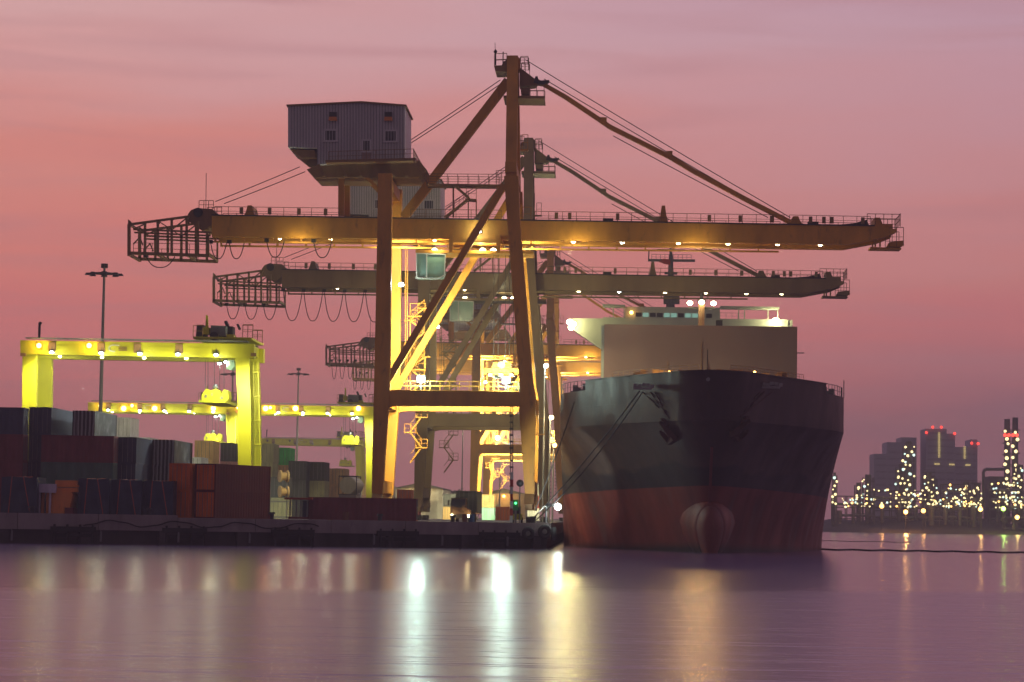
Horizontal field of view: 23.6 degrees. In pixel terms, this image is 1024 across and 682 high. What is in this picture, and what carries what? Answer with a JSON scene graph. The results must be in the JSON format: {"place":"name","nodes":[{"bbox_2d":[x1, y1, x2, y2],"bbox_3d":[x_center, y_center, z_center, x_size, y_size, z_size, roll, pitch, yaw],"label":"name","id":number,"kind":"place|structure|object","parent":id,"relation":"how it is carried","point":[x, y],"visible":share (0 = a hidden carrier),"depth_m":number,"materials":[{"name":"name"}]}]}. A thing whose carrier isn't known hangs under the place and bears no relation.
{"place":"outdoors","nodes":[
{"label":"outdoors","id":0,"kind":"place"},
{"bbox_2d":[0,513,562,548],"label":"quay wall","id":1,"kind":"structure","parent":0,"point":[32,528],"depth_m":256.33,"materials":[{"name":"concrete"}]},
{"bbox_2d":[50,524,95,542],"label":"timber fender","id":2,"kind":"object","parent":1,"relation":"attached to","point":[54,528],"visible":1,"depth_m":249.03,"materials":[{"name":"black wood"}]},
{"bbox_2d":[162,526,206,544],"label":"timber fender","id":3,"kind":"object","parent":1,"relation":"attached to","point":[191,530],"visible":1,"depth_m":253.05,"materials":[{"name":"black wood"}]},
{"bbox_2d":[83,520,318,528],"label":"hose","id":4,"kind":"object","parent":1,"relation":"hanging from","point":[200,526],"visible":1,"depth_m":253.75,"materials":[{"name":"black rubber"}]},
{"bbox_2d":[271,527,314,545],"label":"timber fender","id":5,"kind":"object","parent":1,"relation":"attached to","point":[287,531],"visible":1,"depth_m":256.85,"materials":[{"name":"black wood"}]},
{"bbox_2d":[376,529,418,546],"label":"timber fender","id":6,"kind":"object","parent":1,"relation":"attached to","point":[392,533],"visible":1,"depth_m":260.70,"materials":[{"name":"black wood"}]},
{"bbox_2d":[479,530,519,547],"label":"timber fender","id":7,"kind":"object","parent":1,"relation":"attached to","point":[494,534],"visible":1,"depth_m":264.58,"materials":[{"name":"black wood"}]},
{"bbox_2d":[17,516,562,522],"bbox_3d":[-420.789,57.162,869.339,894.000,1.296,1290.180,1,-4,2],"label":"quay ground","id":8,"kind":"structure","parent":0,"point":[479,520],"depth_m":365.65,"materials":[{"name":"concrete"}]},
{"bbox_2d":[1,476,45,512],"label":"covered crate","id":9,"kind":"object","parent":8,"relation":"on","point":[19,494],"visible":0.88,"depth_m":251.81,"materials":[{"name":"fabric"}]},
{"bbox_2d":[39,484,56,512],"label":"control cabinet","id":10,"kind":"object","parent":8,"relation":"on","point":[48,488],"visible":0.76,"depth_m":252.55,"materials":[{"name":"metal"}]},
{"bbox_2d":[41,480,78,513],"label":"generator unit","id":11,"kind":"object","parent":8,"relation":"on","point":[63,500],"visible":0.83,"depth_m":253.05,"materials":[{"name":"orange paint"}]},
{"bbox_2d":[77,478,115,513],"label":"covered crate","id":12,"kind":"object","parent":8,"relation":"on","point":[94,495],"visible":0.91,"depth_m":253.90,"materials":[{"name":"fabric"}]},
{"bbox_2d":[85,263,122,411],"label":"lamp mast","id":13,"kind":"object","parent":8,"relation":"on","point":[104,273],"visible":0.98,"depth_m":348.25,"materials":[{"name":"metal"}]},
{"bbox_2d":[111,479,146,514],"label":"covered crate","id":14,"kind":"object","parent":8,"relation":"on","point":[127,496],"visible":0.9,"depth_m":254.79,"materials":[{"name":"fabric"}]},
{"bbox_2d":[20,315,264,465],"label":"yard gantry crane","id":15,"kind":"object","parent":8,"relation":"on","point":[244,357],"visible":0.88,"depth_m":287.60,"materials":[{"name":"paint"}]},
{"bbox_2d":[143,480,179,514],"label":"covered crate","id":16,"kind":"object","parent":8,"relation":"on","point":[159,497],"visible":0.88,"depth_m":255.66,"materials":[{"name":"fabric"}]},
{"bbox_2d":[88,386,237,443],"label":"yard gantry crane","id":17,"kind":"object","parent":8,"relation":"on","point":[165,408],"visible":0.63,"depth_m":448.84,"materials":[{"name":"yellow metal"}]},
{"bbox_2d":[176,490,194,517],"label":"shipping container","id":18,"kind":"object","parent":8,"relation":"on","point":[184,504],"visible":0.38,"depth_m":257.40,"materials":[{"name":"metal"}]},
{"bbox_2d":[169,463,194,490],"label":"shipping container","id":19,"kind":"object","parent":18,"relation":"on","point":[182,475],"visible":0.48,"depth_m":257.72,"materials":[{"name":"metal"}]},
{"bbox_2d":[194,491,269,518],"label":"shipping container","id":20,"kind":"object","parent":8,"relation":"on","point":[229,504],"visible":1,"depth_m":259.85,"materials":[{"name":"metal"}]},
{"bbox_2d":[195,463,270,492],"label":"shipping container","id":21,"kind":"object","parent":20,"relation":"on","point":[229,477],"visible":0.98,"depth_m":260.11,"materials":[{"name":"metal"}]},
{"bbox_2d":[196,465,205,489],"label":"door","id":22,"kind":"structure","parent":21,"relation":"in","point":[201,474],"depth_m":257.40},
{"bbox_2d":[205,465,214,489],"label":"door","id":23,"kind":"structure","parent":21,"relation":"in","point":[210,473],"depth_m":256.99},
{"bbox_2d":[270,498,291,518],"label":"shipping container","id":24,"kind":"object","parent":8,"relation":"on","point":[278,508],"visible":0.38,"depth_m":306.63,"materials":[{"name":"metal"}]},
{"bbox_2d":[271,477,292,497],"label":"shipping container","id":25,"kind":"object","parent":24,"relation":"on","point":[275,484],"visible":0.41,"depth_m":306.85,"materials":[{"name":"metal"}]},
{"bbox_2d":[284,497,312,518],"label":"flat rack","id":26,"kind":"object","parent":8,"relation":"on","point":[304,511],"visible":0.99,"depth_m":271.46,"materials":[{"name":"metal"}]},
{"bbox_2d":[292,500,306,516],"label":"shipping container","id":27,"kind":"object","parent":8,"relation":"on","point":[294,508],"visible":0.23,"depth_m":332.58,"materials":[{"name":"metal"}]},
{"bbox_2d":[292,480,309,497],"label":"shipping container","id":28,"kind":"object","parent":27,"relation":"on","point":[300,488],"visible":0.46,"depth_m":332.71,"materials":[{"name":"metal"}]},
{"bbox_2d":[288,461,309,480],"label":"shipping container","id":29,"kind":"object","parent":28,"relation":"on","point":[298,470],"visible":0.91,"depth_m":332.97,"materials":[{"name":"metal"}]},
{"bbox_2d":[226,388,373,497],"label":"yard gantry crane","id":30,"kind":"object","parent":8,"relation":"on","point":[354,406],"visible":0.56,"depth_m":447.64,"materials":[{"name":"yellow metal"}]},
{"bbox_2d":[262,427,365,497],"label":"yard gantry crane","id":31,"kind":"object","parent":8,"relation":"on","point":[336,442],"visible":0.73,"depth_m":647.12,"materials":[{"name":"yellow metal"}]},
{"bbox_2d":[308,497,417,520],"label":"shipping container","id":32,"kind":"object","parent":8,"relation":"on","point":[389,509],"visible":0.95,"depth_m":272.20,"materials":[{"name":"metal"}]},
{"bbox_2d":[448,498,475,521],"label":"terminal truck","id":33,"kind":"object","parent":8,"relation":"on","point":[458,508],"visible":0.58,"depth_m":284.44,"materials":[{"name":"black metal"}]},
{"bbox_2d":[456,491,481,512],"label":"shipping container","id":34,"kind":"object","parent":33,"relation":"on","point":[474,501],"visible":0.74,"depth_m":286.86,"materials":[{"name":"metal"}]},
{"bbox_2d":[325,246,651,520],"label":"quay crane","id":35,"kind":"object","parent":8,"relation":"on","point":[482,351],"visible":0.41,"depth_m":490.76,"materials":[{"name":"metal"}]},
{"bbox_2d":[352,270,624,498],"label":"quay crane","id":36,"kind":"object","parent":8,"relation":"on","point":[574,368],"visible":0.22,"depth_m":543.64,"materials":[{"name":"metal"}]},
{"bbox_2d":[127,49,903,522],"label":"quay crane","id":37,"kind":"object","parent":8,"relation":"on","point":[343,147],"visible":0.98,"depth_m":286.50,"materials":[{"name":"paint"}]},
{"bbox_2d":[212,138,849,521],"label":"quay crane","id":38,"kind":"object","parent":8,"relation":"on","point":[364,203],"visible":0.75,"depth_m":348.91,"materials":[{"name":"metal"}]},
{"bbox_2d":[530,516,535,522],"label":"bollard","id":39,"kind":"object","parent":8,"relation":"on","point":[532,519],"visible":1,"depth_m":269.19,"materials":[{"name":"metal"}]},
{"bbox_2d":[535,391,639,516],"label":"mooring rope","id":40,"kind":"object","parent":39,"relation":"attached to","point":[589,454],"visible":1,"depth_m":263.02,"materials":[{"name":"fabric"}]},
{"bbox_2d":[536,392,642,519],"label":"mooring rope","id":41,"kind":"object","parent":39,"relation":"attached to","point":[593,458],"visible":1,"depth_m":262.77,"materials":[{"name":"fabric"}]},
{"bbox_2d":[542,363,548,522],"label":"work lamp","id":42,"kind":"object","parent":8,"relation":"on","point":[546,365],"visible":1,"depth_m":299.89,"materials":[{"name":"metal"}]},
{"bbox_2d":[339,495,359,497],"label":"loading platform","id":43,"kind":"structure","parent":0,"point":[352,496],"depth_m":362.45,"materials":[{"name":"concrete"}]},
{"bbox_2d":[338,476,363,494],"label":"tank container","id":44,"kind":"object","parent":43,"relation":"on","point":[351,485],"visible":0.99,"depth_m":362.61,"materials":[{"name":"metal"}]},
{"bbox_2d":[396,484,450,518],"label":"warehouse","id":45,"kind":"structure","parent":0,"point":[436,503],"depth_m":559.87,"materials":[{"name":"metal"}]},
{"bbox_2d":[482,489,526,519],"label":"warehouse","id":46,"kind":"structure","parent":0,"point":[504,498],"depth_m":619.12,"materials":[{"name":"metal"}]},
{"bbox_2d":[0,532,1023,681],"bbox_3d":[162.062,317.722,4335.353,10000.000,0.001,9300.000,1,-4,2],"label":"water","id":47,"kind":"structure","parent":0,"point":[559,611],"depth_m":87.00,"materials":[{"name":"purple liquid"}]},
{"bbox_2d":[560,248,843,552],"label":"container ship","id":48,"kind":"object","parent":47,"relation":"on","point":[727,436],"visible":0.95,"depth_m":271.30,"materials":[{"name":"paint"}]},
{"bbox_2d":[821,548,1023,552],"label":"floating boom","id":49,"kind":"object","parent":47,"relation":"on","point":[922,550],"visible":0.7,"depth_m":299.82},
{"bbox_2d":[0,0,1023,523],"label":"sky","id":50,"kind":"structure","parent":0,"point":[113,112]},
{"bbox_2d":[823,510,1023,534],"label":"shore","id":51,"kind":"structure","parent":0,"point":[918,526],"depth_m":895.03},
{"bbox_2d":[831,472,837,526],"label":"refinery column","id":52,"kind":"structure","parent":51,"relation":"on","point":[834,499],"depth_m":898.68,"materials":[{"name":"metal"}]},
{"bbox_2d":[831,494,874,523],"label":"process frame","id":53,"kind":"object","parent":51,"relation":"on","point":[859,515],"visible":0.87,"depth_m":910.02,"materials":[{"name":"metal"}]},
{"bbox_2d":[861,475,875,522],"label":"refinery column","id":54,"kind":"structure","parent":51,"relation":"on","point":[867,487],"depth_m":917.80,"materials":[{"name":"metal"}]},
{"bbox_2d":[869,437,916,518],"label":"tower block","id":55,"kind":"structure","parent":51,"relation":"on","point":[885,463],"depth_m":1491.17,"materials":[{"name":"grey concrete"}]},
{"bbox_2d":[872,489,925,522],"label":"process frame","id":56,"kind":"object","parent":51,"relation":"on","point":[899,517],"visible":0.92,"depth_m":914.61,"materials":[{"name":"metal"}]},
{"bbox_2d":[895,464,904,515],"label":"refinery column","id":57,"kind":"structure","parent":51,"relation":"on","point":[899,477],"depth_m":928.35,"materials":[{"name":"metal"}]},
{"bbox_2d":[901,441,915,519],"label":"refinery column","id":58,"kind":"structure","parent":51,"relation":"on","point":[908,461],"depth_m":922.52,"materials":[{"name":"metal"}]},
{"bbox_2d":[922,470,934,508],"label":"refinery column","id":59,"kind":"structure","parent":51,"relation":"on","point":[928,483],"depth_m":932.03,"materials":[{"name":"metal"}]},
{"bbox_2d":[920,426,955,510],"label":"tower block","id":60,"kind":"structure","parent":51,"relation":"on","point":[937,450],"depth_m":1490.39,"materials":[{"name":"grey concrete"}]},
{"bbox_2d":[923,496,981,527],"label":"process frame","id":61,"kind":"object","parent":51,"relation":"on","point":[959,517],"visible":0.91,"depth_m":898.59,"materials":[{"name":"metal"}]},
{"bbox_2d":[940,484,966,519],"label":"process frame","id":62,"kind":"object","parent":51,"relation":"on","point":[952,490],"visible":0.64,"depth_m":917.91,"materials":[{"name":"metal"}]},
{"bbox_2d":[955,439,979,515],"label":"tower block","id":63,"kind":"structure","parent":51,"relation":"on","point":[966,462],"depth_m":1509.11,"materials":[{"name":"grey concrete"}]},
{"bbox_2d":[984,476,1003,521],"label":"boiler house","id":64,"kind":"structure","parent":51,"relation":"on","point":[994,479],"depth_m":952.20,"materials":[{"name":"metal"}]},
{"bbox_2d":[988,482,1023,527],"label":"process frame","id":65,"kind":"object","parent":51,"relation":"on","point":[997,508],"visible":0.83,"depth_m":908.19,"materials":[{"name":"metal"}]},
{"bbox_2d":[1002,419,1011,523],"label":"chimney","id":66,"kind":"object","parent":51,"relation":"on","point":[1006,454],"visible":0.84,"depth_m":951.41,"materials":[{"name":"metal"}]},
{"bbox_2d":[1002,497,1023,529],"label":"process frame","id":67,"kind":"object","parent":51,"relation":"on","point":[1014,521],"visible":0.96,"depth_m":893.14,"materials":[{"name":"metal"}]},
{"bbox_2d":[1010,417,1019,515],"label":"chimney","id":68,"kind":"object","parent":51,"relation":"on","point":[1014,441],"visible":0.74,"depth_m":951.67,"materials":[{"name":"metal"}]},
{"bbox_2d":[1013,465,1023,524],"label":"refinery column","id":69,"kind":"structure","parent":51,"relation":"on","point":[1019,473],"depth_m":925.91,"materials":[{"name":"metal"}]},
{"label":"shipping container","id":70,"kind":"object","parent":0,"visible":0},
{"bbox_2d":[208,460,218,463],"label":"shipping container","id":71,"kind":"object","parent":70,"relation":"on","point":[213,461],"visible":0.12,"depth_m":334.61,"materials":[{"name":"metal"}]},
{"bbox_2d":[194,440,219,460],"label":"shipping container","id":72,"kind":"object","parent":71,"relation":"on","point":[209,449],"visible":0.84,"depth_m":333.68,"materials":[{"name":"metal"}]},
{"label":"shipping container","id":73,"kind":"object","parent":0,"visible":0},
{"bbox_2d":[220,461,237,464],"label":"shipping container","id":74,"kind":"object","parent":73,"relation":"on","point":[228,462],"visible":0.26,"depth_m":343.40,"materials":[{"name":"metal"}]},
{"bbox_2d":[220,443,237,461],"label":"shipping container","id":75,"kind":"object","parent":74,"relation":"on","point":[228,451],"visible":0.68,"depth_m":343.54,"materials":[{"name":"metal"}]},
{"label":"shipping container","id":76,"kind":"object","parent":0,"visible":0},
{"bbox_2d":[262,462,278,476],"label":"shipping container","id":77,"kind":"object","parent":76,"relation":"on","point":[274,468],"visible":0.3,"depth_m":344.31,"materials":[{"name":"metal"}]},
{"bbox_2d":[262,443,278,462],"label":"shipping container","id":78,"kind":"object","parent":77,"relation":"on","point":[270,452],"visible":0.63,"depth_m":343.31,"materials":[{"name":"metal"}]},
{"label":"shipping container","id":79,"kind":"object","parent":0,"visible":0},
{"bbox_2d":[278,465,287,471],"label":"shipping container","id":80,"kind":"object","parent":79,"relation":"on","point":[283,468],"visible":0.09,"depth_m":363.09,"materials":[{"name":"metal"}]},
{"bbox_2d":[279,447,294,464],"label":"shipping container","id":81,"kind":"object","parent":80,"relation":"on","point":[286,455],"visible":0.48,"depth_m":363.26,"materials":[{"name":"metal"}]},
{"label":"shipping container","id":82,"kind":"object","parent":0,"visible":0},
{"bbox_2d":[309,481,328,496],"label":"shipping container","id":83,"kind":"object","parent":82,"relation":"on","point":[318,488],"visible":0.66,"depth_m":336.67,"materials":[{"name":"metal"}]},
{"bbox_2d":[310,462,329,481],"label":"shipping container","id":84,"kind":"object","parent":83,"relation":"on","point":[319,471],"visible":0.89,"depth_m":336.87,"materials":[{"name":"metal"}]},
{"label":"shipping container","id":85,"kind":"object","parent":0,"visible":0},
{"bbox_2d":[329,485,345,496],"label":"shipping container","id":86,"kind":"object","parent":85,"relation":"on","point":[333,490],"visible":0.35,"depth_m":382.59,"materials":[{"name":"metal"}]},
{"bbox_2d":[329,468,348,484],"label":"shipping container","id":87,"kind":"object","parent":86,"relation":"on","point":[334,475],"visible":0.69,"depth_m":382.74,"materials":[{"name":"metal"}]},
{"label":"shipping container","id":88,"kind":"object","parent":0,"visible":0},
{"bbox_2d":[0,461,27,487],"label":"shipping container","id":89,"kind":"object","parent":88,"relation":"on","point":[13,468],"visible":0.69,"depth_m":263.88,"materials":[{"name":"metal"}]},
{"bbox_2d":[0,434,28,461],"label":"shipping container","id":90,"kind":"object","parent":89,"relation":"on","point":[13,447],"visible":1,"depth_m":264.08,"materials":[{"name":"metal"}]},
{"bbox_2d":[0,407,28,434],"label":"shipping container","id":91,"kind":"object","parent":90,"relation":"on","point":[14,420],"visible":1,"depth_m":264.31,"materials":[{"name":"metal"}]},
{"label":"shipping container","id":92,"kind":"object","parent":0,"visible":0},
{"bbox_2d":[27,461,40,477],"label":"shipping container","id":93,"kind":"object","parent":92,"relation":"on","point":[34,468],"visible":0.19,"depth_m":269.80,"materials":[{"name":"metal"}]},
{"bbox_2d":[28,434,51,460],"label":"shipping container","id":94,"kind":"object","parent":93,"relation":"on","point":[34,449],"visible":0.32,"depth_m":270.05,"materials":[{"name":"metal"}]},
{"bbox_2d":[30,435,39,459],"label":"door","id":95,"kind":"structure","parent":94,"relation":"in","point":[33,440],"depth_m":270.05,"materials":[{"name":"metal"}]},
{"bbox_2d":[29,407,72,434],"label":"shipping container","id":96,"kind":"object","parent":94,"relation":"on","point":[50,420],"visible":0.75,"depth_m":270.28,"materials":[{"name":"metal"}]},
{"bbox_2d":[30,408,40,432],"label":"door","id":97,"kind":"structure","parent":96,"relation":"in","point":[33,428],"depth_m":270.18,"materials":[{"name":"metal"}]},
{"bbox_2d":[40,408,49,432],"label":"door","id":98,"kind":"structure","parent":96,"relation":"in","point":[43,416],"depth_m":270.18,"materials":[{"name":"metal"}]},
{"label":"shipping container","id":99,"kind":"object","parent":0,"visible":0},
{"bbox_2d":[40,462,117,487],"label":"shipping container","id":100,"kind":"object","parent":99,"relation":"on","point":[51,472],"visible":0.69,"depth_m":264.60,"materials":[{"name":"metal"}]},
{"bbox_2d":[41,435,117,462],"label":"shipping container","id":101,"kind":"object","parent":100,"relation":"on","point":[78,448],"visible":1,"depth_m":264.79,"materials":[{"name":"metal"}]},
{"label":"shipping container","id":102,"kind":"object","parent":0,"visible":0},
{"bbox_2d":[72,410,116,435],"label":"shipping container","id":103,"kind":"object","parent":102,"relation":"on","point":[91,423],"visible":0.68,"depth_m":270.10,"materials":[{"name":"metal"}]},
{"bbox_2d":[74,412,83,435],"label":"door","id":104,"kind":"structure","parent":103,"relation":"in","point":[80,420],"depth_m":270.05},
{"bbox_2d":[83,412,93,435],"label":"door","id":105,"kind":"structure","parent":103,"relation":"in","point":[90,415],"depth_m":269.98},
{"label":"shipping container","id":106,"kind":"object","parent":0,"visible":0},
{"bbox_2d":[117,464,151,480],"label":"shipping container","id":107,"kind":"object","parent":106,"relation":"on","point":[134,472],"visible":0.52,"depth_m":267.46,"materials":[{"name":"metal"}]},
{"bbox_2d":[118,437,152,465],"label":"shipping container","id":108,"kind":"object","parent":107,"relation":"on","point":[134,450],"visible":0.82,"depth_m":267.69,"materials":[{"name":"metal"}]},
{"bbox_2d":[125,438,134,461],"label":"door","id":109,"kind":"structure","parent":108,"relation":"in","point":[128,443],"depth_m":267.62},
{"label":"shipping container","id":110,"kind":"object","parent":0,"visible":0},
{"bbox_2d":[151,465,168,481],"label":"shipping container","id":111,"kind":"object","parent":110,"relation":"on","point":[159,473],"visible":0.22,"depth_m":275.30,"materials":[{"name":"metal"}]},
{"bbox_2d":[152,440,192,465],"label":"shipping container","id":112,"kind":"object","parent":111,"relation":"on","point":[165,452],"visible":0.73,"depth_m":275.57,"materials":[{"name":"metal"}]},
{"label":"shipping container","id":113,"kind":"object","parent":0,"visible":0},
{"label":"shipping container","id":114,"kind":"object","parent":113,"relation":"on","visible":0},
{"bbox_2d":[117,417,138,436],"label":"shipping container","id":115,"kind":"object","parent":114,"relation":"on","point":[127,426],"visible":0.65,"depth_m":324.26,"materials":[{"name":"metal"}]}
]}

